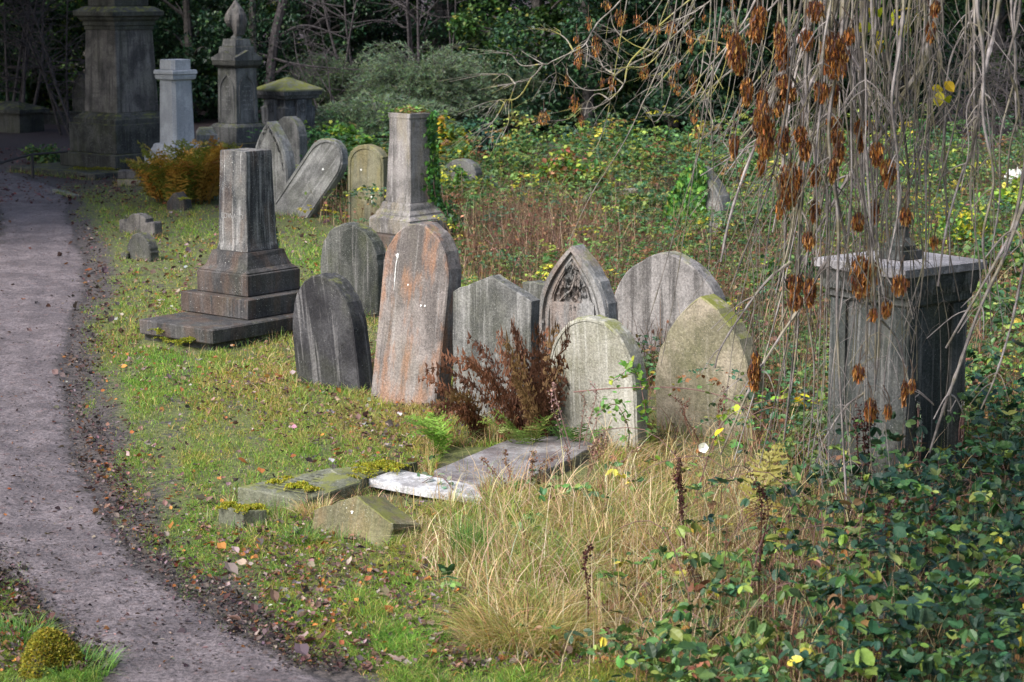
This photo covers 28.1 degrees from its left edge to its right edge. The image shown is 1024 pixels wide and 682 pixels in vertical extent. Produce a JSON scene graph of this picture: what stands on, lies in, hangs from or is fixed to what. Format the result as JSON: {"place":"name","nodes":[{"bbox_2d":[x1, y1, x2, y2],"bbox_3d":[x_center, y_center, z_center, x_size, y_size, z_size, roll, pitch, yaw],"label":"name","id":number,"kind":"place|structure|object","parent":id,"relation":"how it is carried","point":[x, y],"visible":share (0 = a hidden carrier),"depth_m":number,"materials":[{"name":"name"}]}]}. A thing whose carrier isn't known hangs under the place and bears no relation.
{"place":"outdoors","nodes":[
{"label":"outdoors","id":0,"kind":"place"},
{"bbox_2d":[0,170,335,681],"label":"path","id":1,"kind":"structure","parent":0,"point":[41,259],"depth_m":13.73,"materials":[{"name":"gravel"}]},
{"bbox_2d":[0,199,304,674],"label":"path debris","id":2,"kind":"object","parent":1,"relation":"on","point":[173,598],"visible":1,"depth_m":12.02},
{"bbox_2d":[0,188,370,672],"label":"mud crumbs","id":3,"kind":"object","parent":1,"relation":"on","point":[179,585],"visible":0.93,"depth_m":11.99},
{"bbox_2d":[0,147,731,671],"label":"fallen leaves","id":4,"kind":"object","parent":1,"relation":"on","point":[230,567],"depth_m":12.54,"materials":[{"name":"plant"}]},
{"bbox_2d":[0,0,1023,681],"bbox_3d":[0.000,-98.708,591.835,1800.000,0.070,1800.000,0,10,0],"label":"ground","id":5,"kind":"structure","parent":0,"point":[46,136],"depth_m":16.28,"materials":[{"name":"plant"}]},
{"bbox_2d":[0,101,49,132],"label":"chest tomb","id":6,"kind":"object","parent":5,"relation":"on","point":[18,117],"visible":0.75,"depth_m":49.34,"materials":[{"name":"stone"}]},
{"bbox_2d":[0,0,68,103],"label":"holly tree","id":7,"kind":"object","parent":5,"relation":"on","point":[2,96],"visible":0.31,"depth_m":54.40,"materials":[{"name":"green plant"}]},
{"bbox_2d":[0,609,73,652],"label":"grass tuft","id":8,"kind":"object","parent":5,"relation":"on","point":[23,628],"visible":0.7,"depth_m":11.08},
{"bbox_2d":[0,0,84,104],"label":"bare sapling","id":9,"kind":"object","parent":5,"relation":"on","point":[22,45],"visible":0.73,"depth_m":51.66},
{"bbox_2d":[0,0,85,135],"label":"bare sapling","id":10,"kind":"object","parent":5,"relation":"on","point":[50,72],"visible":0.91,"depth_m":47.80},
{"bbox_2d":[0,0,87,110],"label":"evergreen tree","id":11,"kind":"object","parent":5,"relation":"on","point":[43,96],"visible":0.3,"depth_m":56.54,"materials":[{"name":"green plant"}]},
{"bbox_2d":[16,626,84,679],"bbox_3d":[-2.365,1.611,10.510,0.372,0.287,0.378,0,10,0],"label":"mossy stump","id":12,"kind":"object","parent":5,"relation":"on","point":[47,646],"visible":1,"depth_m":10.44,"materials":[{"name":"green plant"}]},
{"bbox_2d":[10,638,131,681],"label":"grass tuft","id":13,"kind":"object","parent":5,"relation":"on","point":[56,671],"visible":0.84,"depth_m":10.41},
{"bbox_2d":[11,0,163,179],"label":"monument pedestal","id":14,"kind":"object","parent":5,"relation":"on","point":[114,121],"visible":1,"depth_m":38.36,"materials":[{"name":"stone"}]},
{"bbox_2d":[119,213,161,236],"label":"headstone","id":15,"kind":"object","parent":5,"relation":"on","point":[143,222],"visible":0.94,"depth_m":28.92,"materials":[{"name":"stone"}]},
{"bbox_2d":[127,232,158,261],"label":"headstone","id":16,"kind":"object","parent":5,"relation":"on","point":[143,245],"visible":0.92,"depth_m":26.30,"materials":[{"name":"stone"}]},
{"bbox_2d":[125,152,191,201],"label":"fern","id":17,"kind":"object","parent":5,"relation":"on","point":[149,191],"visible":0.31,"depth_m":33.31,"materials":[{"name":"orange plant"}]},
{"bbox_2d":[144,59,201,166],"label":"granite pillar","id":18,"kind":"structure","parent":5,"relation":"on","point":[175,77],"depth_m":36.03,"materials":[{"name":"stone"}]},
{"bbox_2d":[120,138,242,204],"bbox_3d":[-5.257,-2.734,32.876,1.854,1.102,1.825,9,13,43],"label":"fern","id":19,"kind":"object","parent":5,"relation":"on","point":[190,180],"visible":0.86,"depth_m":32.64,"materials":[{"name":"orange plant"}]},
{"bbox_2d":[164,135,245,200],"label":"fern","id":20,"kind":"object","parent":5,"relation":"on","point":[188,147],"visible":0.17,"depth_m":33.48,"materials":[{"name":"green plant"}]},
{"bbox_2d":[152,0,272,122],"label":"holly tree","id":21,"kind":"object","parent":5,"relation":"on","point":[204,52],"visible":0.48,"depth_m":53.19,"materials":[{"name":"green plant"}]},
{"bbox_2d":[139,148,300,350],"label":"stone pillar","id":22,"kind":"structure","parent":5,"relation":"on","point":[248,280],"depth_m":20.42,"materials":[{"name":"grey"}]},
{"bbox_2d":[209,0,264,148],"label":"urn monument","id":23,"kind":"object","parent":5,"relation":"on","point":[236,60],"visible":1,"depth_m":41.48,"materials":[{"name":"stone"}]},
{"bbox_2d":[214,500,268,528],"bbox_3d":[-1.781,1.145,13.375,0.324,0.198,0.331,-5,11,-27],"label":"mossy block","id":24,"kind":"object","parent":5,"relation":"on","point":[248,511],"depth_m":13.29,"materials":[{"name":"stone"}]},
{"bbox_2d":[153,0,331,106],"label":"evergreen tree","id":25,"kind":"object","parent":5,"relation":"on","point":[270,10],"visible":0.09,"depth_m":59.92,"materials":[{"name":"green plant"}]},
{"bbox_2d":[255,121,295,200],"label":"headstone","id":26,"kind":"object","parent":5,"relation":"on","point":[273,138],"visible":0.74,"depth_m":31.49,"materials":[{"name":"grey stone"}]},
{"bbox_2d":[257,77,322,142],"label":"pedestal tomb","id":27,"kind":"object","parent":5,"relation":"on","point":[285,97],"visible":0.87,"depth_m":42.45,"materials":[{"name":"stone"}]},
{"bbox_2d":[278,116,306,166],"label":"headstone","id":28,"kind":"object","parent":5,"relation":"on","point":[294,128],"visible":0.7,"depth_m":34.20,"materials":[{"name":"stone"}]},
{"bbox_2d":[238,468,362,508],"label":"inscribed slab","id":29,"kind":"structure","parent":5,"relation":"on","point":[324,483],"depth_m":13.84,"materials":[{"name":"stone"}]},
{"bbox_2d":[272,521,334,546],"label":"grass tuft","id":30,"kind":"object","parent":5,"relation":"on","point":[285,539],"visible":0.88,"depth_m":12.93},
{"bbox_2d":[237,0,373,122],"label":"leaning tree","id":31,"kind":"object","parent":5,"relation":"on","point":[273,60],"visible":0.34,"depth_m":46.48,"materials":[{"name":"brown plant"}]},
{"bbox_2d":[211,0,400,103],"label":"holly tree","id":32,"kind":"object","parent":5,"relation":"on","point":[358,34],"visible":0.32,"depth_m":53.56,"materials":[{"name":"green plant"}]},
{"bbox_2d":[252,4,368,125],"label":"bare sapling","id":33,"kind":"object","parent":5,"relation":"on","point":[313,71],"visible":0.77,"depth_m":45.88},
{"bbox_2d":[274,138,347,217],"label":"headstone","id":34,"kind":"object","parent":5,"relation":"on","point":[324,162],"visible":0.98,"depth_m":30.96,"materials":[{"name":"grey stone"}]},
{"bbox_2d":[293,273,372,391],"bbox_3d":[-1.573,0.026,17.844,0.742,1.236,0.204,-1,7,38],"label":"headstone","id":35,"kind":"object","parent":5,"relation":"on","point":[331,339],"visible":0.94,"depth_m":17.70,"materials":[{"name":"black stone"}]},
{"bbox_2d":[280,49,397,124],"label":"feathery shrub","id":36,"kind":"object","parent":5,"relation":"on","point":[336,79],"visible":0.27,"depth_m":46.64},
{"bbox_2d":[267,0,423,92],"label":"bare sapling","id":37,"kind":"object","parent":5,"relation":"on","point":[351,23],"visible":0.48,"depth_m":49.51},
{"bbox_2d":[322,120,376,151],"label":"shrub","id":38,"kind":"object","parent":5,"relation":"on","point":[344,129],"visible":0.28,"depth_m":39.04,"materials":[{"name":"green plant"}]},
{"bbox_2d":[321,222,385,317],"bbox_3d":[-1.691,-0.658,21.945,0.834,1.227,0.185,8,12,37],"label":"headstone","id":39,"kind":"object","parent":5,"relation":"on","point":[353,253],"visible":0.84,"depth_m":21.76,"materials":[{"name":"stone"}]},
{"bbox_2d":[312,495,420,546],"bbox_3d":[-0.942,1.258,13.070,0.662,0.539,0.306,7,-2,35],"label":"gable stone","id":40,"kind":"object","parent":5,"relation":"on","point":[383,518],"visible":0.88,"depth_m":12.95,"materials":[{"name":"grey"}]},
{"bbox_2d":[348,144,387,225],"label":"headstone","id":41,"kind":"object","parent":5,"relation":"on","point":[367,165],"visible":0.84,"depth_m":29.53,"materials":[{"name":"beige stone"}]},
{"bbox_2d":[313,0,428,78],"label":"ivy clad tree","id":42,"kind":"object","parent":5,"relation":"on","point":[391,29],"visible":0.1,"depth_m":55.12,"materials":[{"name":"green plant"}]},
{"bbox_2d":[331,459,417,495],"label":"coped slab","id":43,"kind":"structure","parent":5,"relation":"on","point":[367,470],"depth_m":14.27,"materials":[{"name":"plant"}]},
{"bbox_2d":[314,89,462,146],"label":"feathery shrub","id":44,"kind":"object","parent":5,"relation":"on","point":[355,114],"visible":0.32,"depth_m":43.40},
{"bbox_2d":[360,0,445,66],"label":"bare sapling","id":45,"kind":"object","parent":5,"relation":"on","point":[405,7],"visible":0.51,"depth_m":48.92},
{"bbox_2d":[371,221,461,408],"bbox_3d":[-0.792,-0.107,17.032,0.717,1.805,0.196,17,18,35],"label":"headstone","id":46,"kind":"object","parent":5,"relation":"on","point":[422,277],"visible":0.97,"depth_m":16.90,"materials":[{"name":"stone"}]},
{"bbox_2d":[318,0,514,62],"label":"evergreen tree","id":47,"kind":"object","parent":5,"relation":"on","point":[401,17],"visible":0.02,"depth_m":68.75,"materials":[{"name":"green plant"}]},
{"bbox_2d":[369,112,464,249],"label":"stone pillar","id":48,"kind":"structure","parent":5,"relation":"on","point":[406,202],"depth_m":27.20,"materials":[{"name":"stone"}]},
{"bbox_2d":[415,110,466,237],"bbox_3d":[-0.965,-2.232,27.451,0.754,1.736,0.654,0,10,0],"label":"ivy","id":49,"kind":"object","parent":48,"relation":"attached to","point":[433,168],"visible":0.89,"depth_m":27.32,"materials":[{"name":"green plant"}]},
{"bbox_2d":[334,39,511,125],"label":"feathery shrub","id":50,"kind":"object","parent":5,"relation":"on","point":[411,85],"visible":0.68,"depth_m":45.67,"materials":[{"name":"plant"}]},
{"bbox_2d":[369,470,480,502],"bbox_3d":[-0.526,1.005,14.054,0.902,0.075,0.351,6,12,32],"label":"broken slab","id":51,"kind":"object","parent":5,"relation":"on","point":[402,481],"depth_m":14.04,"materials":[{"name":"stone"}]},
{"bbox_2d":[400,411,453,457],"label":"fern","id":52,"kind":"object","parent":5,"relation":"on","point":[435,436],"visible":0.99,"depth_m":15.35,"materials":[{"name":"green plant"}]},
{"bbox_2d":[368,0,514,76],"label":"ivy clad tree","id":53,"kind":"object","parent":5,"relation":"on","point":[438,32],"visible":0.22,"depth_m":54.80,"materials":[{"name":"green plant"}]},
{"bbox_2d":[418,372,488,439],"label":"fern","id":54,"kind":"object","parent":5,"relation":"on","point":[461,405],"visible":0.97,"depth_m":15.69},
{"bbox_2d":[436,110,474,164],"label":"shrub","id":55,"kind":"object","parent":5,"relation":"on","point":[442,127],"visible":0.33,"depth_m":38.74,"materials":[{"name":"green plant"}]},
{"bbox_2d":[439,510,510,562],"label":"grass tuft","id":56,"kind":"object","parent":5,"relation":"on","point":[469,535],"visible":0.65,"depth_m":12.46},
{"bbox_2d":[451,114,507,161],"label":"shrub","id":57,"kind":"object","parent":5,"relation":"on","point":[483,141],"visible":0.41,"depth_m":39.52,"materials":[{"name":"green plant"}]},
{"bbox_2d":[7,167,969,549],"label":"fringe grass","id":58,"kind":"structure","parent":5,"relation":"on","point":[425,453],"depth_m":14.63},
{"bbox_2d":[414,0,575,63],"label":"holly tree","id":59,"kind":"object","parent":5,"relation":"on","point":[518,3],"visible":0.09,"depth_m":69.37,"materials":[{"name":"green plant"}]},
{"bbox_2d":[425,330,565,439],"bbox_3d":[-0.058,0.348,15.735,1.077,0.862,0.800,-7,12,-36],"label":"fern","id":60,"kind":"object","parent":5,"relation":"on","point":[504,398],"visible":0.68,"depth_m":15.65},
{"bbox_2d":[453,274,539,420],"bbox_3d":[-0.130,0.181,16.480,0.812,1.439,0.125,8,12,37],"label":"headstone","id":61,"kind":"object","parent":5,"relation":"on","point":[484,309],"visible":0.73,"depth_m":16.39,"materials":[{"name":"grey stone"}]},
{"bbox_2d":[451,50,551,139],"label":"feathery shrub","id":62,"kind":"object","parent":5,"relation":"on","point":[519,89],"visible":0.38,"depth_m":46.36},
{"bbox_2d":[478,145,538,185],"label":"bramble bush","id":63,"kind":"object","parent":5,"relation":"on","point":[522,164],"visible":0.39,"depth_m":35.82,"materials":[{"name":"green plant"}]},
{"bbox_2d":[379,577,644,670],"bbox_3d":[0.101,1.473,10.954,1.666,0.288,1.517,6,12,31],"label":"grass tuft","id":64,"kind":"object","parent":5,"relation":"on","point":[469,625],"visible":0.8,"depth_m":10.97,"materials":[{"name":"plant"}]},
{"bbox_2d":[434,436,595,490],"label":"flat slab","id":65,"kind":"structure","parent":5,"relation":"on","point":[491,453],"depth_m":14.86,"materials":[{"name":"stone"}]},
{"bbox_2d":[477,118,559,158],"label":"bramble bush","id":66,"kind":"object","parent":5,"relation":"on","point":[525,141],"visible":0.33,"depth_m":40.43,"materials":[{"name":"green plant"}]},
{"bbox_2d":[477,408,560,443],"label":"fern","id":67,"kind":"object","parent":5,"relation":"on","point":[522,435],"visible":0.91,"depth_m":15.30,"materials":[{"name":"green plant"}]},
{"bbox_2d":[439,0,624,135],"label":"evergreen tree","id":68,"kind":"object","parent":5,"relation":"on","point":[469,26],"visible":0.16,"depth_m":48.41,"materials":[{"name":"green plant"}]},
{"bbox_2d":[501,319,570,436],"bbox_3d":[0.225,0.277,15.571,0.608,1.058,0.845,2,10,10],"label":"fern","id":69,"kind":"object","parent":5,"relation":"on","point":[528,403],"visible":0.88,"depth_m":15.37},
{"bbox_2d":[547,379,600,449],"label":"dead weed","id":70,"kind":"object","parent":5,"relation":"on","point":[557,401],"visible":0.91,"depth_m":15.12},
{"bbox_2d":[242,315,907,681],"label":"straw grass","id":71,"kind":"structure","parent":5,"relation":"on","point":[507,564],"depth_m":12.57,"materials":[{"name":"plant"}]},
{"bbox_2d":[534,142,620,199],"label":"shrub","id":72,"kind":"object","parent":5,"relation":"on","point":[577,169],"visible":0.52,"depth_m":33.39,"materials":[{"name":"green plant"}]},
{"bbox_2d":[539,244,617,359],"bbox_3d":[0.548,-0.097,17.836,0.788,1.494,0.219,6,11,36],"label":"headstone","id":73,"kind":"object","parent":5,"relation":"on","point":[577,284],"visible":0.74,"depth_m":17.69,"materials":[{"name":"grey stone"}]},
{"bbox_2d":[477,0,701,142],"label":"holly tree","id":74,"kind":"object","parent":5,"relation":"on","point":[584,75],"visible":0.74,"depth_m":45.34,"materials":[{"name":"green plant"}]},
{"bbox_2d":[548,315,648,453],"bbox_3d":[0.649,0.427,15.602,0.836,1.252,0.179,4,10,38],"label":"headstone","id":75,"kind":"object","parent":5,"relation":"on","point":[598,349],"visible":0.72,"depth_m":15.45,"materials":[{"name":"stone"}]},
{"bbox_2d":[561,428,644,482],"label":"dead weed","id":76,"kind":"object","parent":5,"relation":"on","point":[594,451],"visible":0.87,"depth_m":14.35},
{"bbox_2d":[437,0,813,179],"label":"ash tree","id":77,"kind":"object","parent":5,"relation":"on","point":[689,35],"visible":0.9,"depth_m":23.98,"materials":[{"name":"brown plant"}]},
{"bbox_2d":[591,189,669,227],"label":"bramble bush","id":78,"kind":"object","parent":5,"relation":"on","point":[647,196],"visible":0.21,"depth_m":29.44,"materials":[{"name":"green plant"}]},
{"bbox_2d":[243,119,1023,468],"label":"dead stalks","id":79,"kind":"object","parent":5,"relation":"on","point":[517,239],"visible":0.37,"depth_m":25.57,"materials":[{"name":"plant"}]},
{"bbox_2d":[245,96,1023,463],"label":"bramble leaves","id":80,"kind":"object","parent":5,"relation":"on","point":[673,170],"visible":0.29,"depth_m":29.24,"materials":[{"name":"green plant"}]},
{"bbox_2d":[608,356,660,447],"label":"bramble sprig","id":81,"kind":"object","parent":5,"relation":"on","point":[638,371],"visible":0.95,"depth_m":15.21,"materials":[{"name":"plant"}]},
{"bbox_2d":[528,0,746,132],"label":"evergreen tree","id":82,"kind":"object","parent":5,"relation":"on","point":[558,14],"visible":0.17,"depth_m":47.47,"materials":[{"name":"green plant"}]},
{"bbox_2d":[602,137,673,179],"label":"bramble bush","id":83,"kind":"object","parent":5,"relation":"on","point":[626,157],"visible":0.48,"depth_m":37.02,"materials":[{"name":"green plant"}]},
{"bbox_2d":[614,251,725,363],"bbox_3d":[1.441,-0.155,18.718,1.156,1.334,0.175,8,12,37],"label":"headstone","id":84,"kind":"object","parent":5,"relation":"on","point":[637,287],"visible":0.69,"depth_m":18.64,"materials":[{"name":"stone"}]},
{"bbox_2d":[606,0,779,144],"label":"holly tree","id":85,"kind":"object","parent":5,"relation":"on","point":[655,102],"visible":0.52,"depth_m":45.10,"materials":[{"name":"green plant"}]},
{"bbox_2d":[655,294,765,442],"bbox_3d":[1.548,0.308,16.052,0.902,1.346,0.216,4,10,38],"label":"headstone","id":86,"kind":"object","parent":5,"relation":"on","point":[694,341],"visible":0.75,"depth_m":15.94,"materials":[{"name":"stone"}]},
{"bbox_2d":[688,166,732,242],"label":"headstone","id":87,"kind":"object","parent":5,"relation":"on","point":[716,185],"visible":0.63,"depth_m":27.92,"materials":[{"name":"stone"}]},
{"bbox_2d":[661,161,708,241],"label":"ivy","id":88,"kind":"object","parent":87,"relation":"attached to","point":[674,200],"visible":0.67,"depth_m":28.02,"materials":[{"name":"green plant"}]},
{"bbox_2d":[429,297,1023,681],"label":"bramble leaves","id":89,"kind":"object","parent":5,"relation":"on","point":[874,587],"visible":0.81,"depth_m":10.44,"materials":[{"name":"green plant"}]},
{"bbox_2d":[746,472,772,592],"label":"dead weed","id":90,"kind":"object","parent":5,"relation":"on","point":[763,496],"visible":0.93,"depth_m":10.88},
{"bbox_2d":[696,389,826,494],"bbox_3d":[1.598,0.672,13.301,0.866,0.785,0.218,4,11,24],"label":"bramble sprig","id":91,"kind":"object","parent":5,"relation":"on","point":[736,407],"visible":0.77,"depth_m":13.27,"materials":[{"name":"plant"}]},
{"bbox_2d":[734,442,789,524],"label":"fern","id":92,"kind":"object","parent":5,"relation":"on","point":[776,468],"visible":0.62,"depth_m":13.24,"materials":[{"name":"yellow plant"}]},
{"bbox_2d":[674,0,854,142],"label":"holly tree","id":93,"kind":"object","parent":5,"relation":"on","point":[767,55],"visible":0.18,"depth_m":45.31,"materials":[{"name":"green plant"}]},
{"bbox_2d":[739,245,830,310],"bbox_3d":[2.963,-0.663,22.124,1.097,0.707,1.151,0,10,0],"label":"bramble bush","id":94,"kind":"object","parent":5,"relation":"on","point":[771,266],"visible":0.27,"depth_m":21.92,"materials":[{"name":"green plant"}]},
{"bbox_2d":[552,407,1023,680],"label":"bramble canes","id":95,"kind":"object","parent":5,"relation":"on","point":[811,526],"visible":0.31,"depth_m":11.78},
{"bbox_2d":[567,0,1023,505],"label":"weeping ash","id":96,"kind":"object","parent":5,"relation":"on","point":[834,54],"visible":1,"depth_m":11.26,"materials":[{"name":"brown plant"}]},
{"bbox_2d":[603,338,1023,681],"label":"dry stems","id":97,"kind":"object","parent":5,"relation":"on","point":[798,607],"visible":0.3,"depth_m":11.01,"materials":[{"name":"plant"}]},
{"bbox_2d":[705,0,931,144],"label":"evergreen tree","id":98,"kind":"object","parent":5,"relation":"on","point":[813,96],"visible":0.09,"depth_m":45.79,"materials":[{"name":"green plant"}]},
{"bbox_2d":[851,400,881,520],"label":"dead weed","id":99,"kind":"object","parent":5,"relation":"on","point":[863,437],"visible":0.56,"depth_m":12.73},
{"bbox_2d":[815,0,968,141],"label":"holly tree","id":100,"kind":"object","parent":5,"relation":"on","point":[947,55],"visible":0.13,"depth_m":46.07,"materials":[{"name":"green plant"}]},
{"bbox_2d":[814,220,986,508],"bbox_3d":[2.607,0.177,13.882,0.818,2.026,0.821,-7,12,-37],"label":"pedestal tomb","id":101,"kind":"object","parent":5,"relation":"on","point":[930,374],"visible":0.52,"depth_m":13.65,"materials":[{"name":"grey stone"}]},
{"bbox_2d":[879,491,940,619],"bbox_3d":[2.078,1.214,10.749,0.338,0.852,0.103,-3,10,-18],"label":"dead weed","id":102,"kind":"object","parent":5,"relation":"on","point":[907,499],"visible":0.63,"depth_m":10.71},
{"bbox_2d":[880,27,1023,154],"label":"twig thicket","id":103,"kind":"object","parent":5,"relation":"on","point":[995,125],"visible":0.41,"depth_m":41.83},
{"bbox_2d":[919,199,1018,256],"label":"shrub","id":104,"kind":"object","parent":5,"relation":"on","point":[962,225],"visible":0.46,"depth_m":25.89,"materials":[{"name":"green plant"}]},
{"bbox_2d":[938,0,1023,122],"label":"ivy clad tree","id":105,"kind":"object","parent":5,"relation":"on","point":[1003,17],"visible":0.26,"depth_m":53.24,"materials":[{"name":"green plant"}]},
{"bbox_2d":[956,22,1023,167],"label":"twig thicket","id":106,"kind":"object","parent":5,"relation":"on","point":[1002,71],"visible":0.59,"depth_m":39.48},
{"bbox_2d":[959,229,1023,292],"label":"bramble bush","id":107,"kind":"object","parent":5,"relation":"on","point":[1017,257],"visible":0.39,"depth_m":23.24,"materials":[{"name":"green plant"}]},
{"bbox_2d":[967,277,1023,339],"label":"bramble bush","id":108,"kind":"object","parent":5,"relation":"on","point":[995,307],"visible":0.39,"depth_m":19.74,"materials":[{"name":"green plant"}]},
{"bbox_2d":[976,0,1023,124],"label":"evergreen tree","id":109,"kind":"object","parent":5,"relation":"on","point":[1007,26],"visible":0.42,"depth_m":51.73,"materials":[{"name":"green plant"}]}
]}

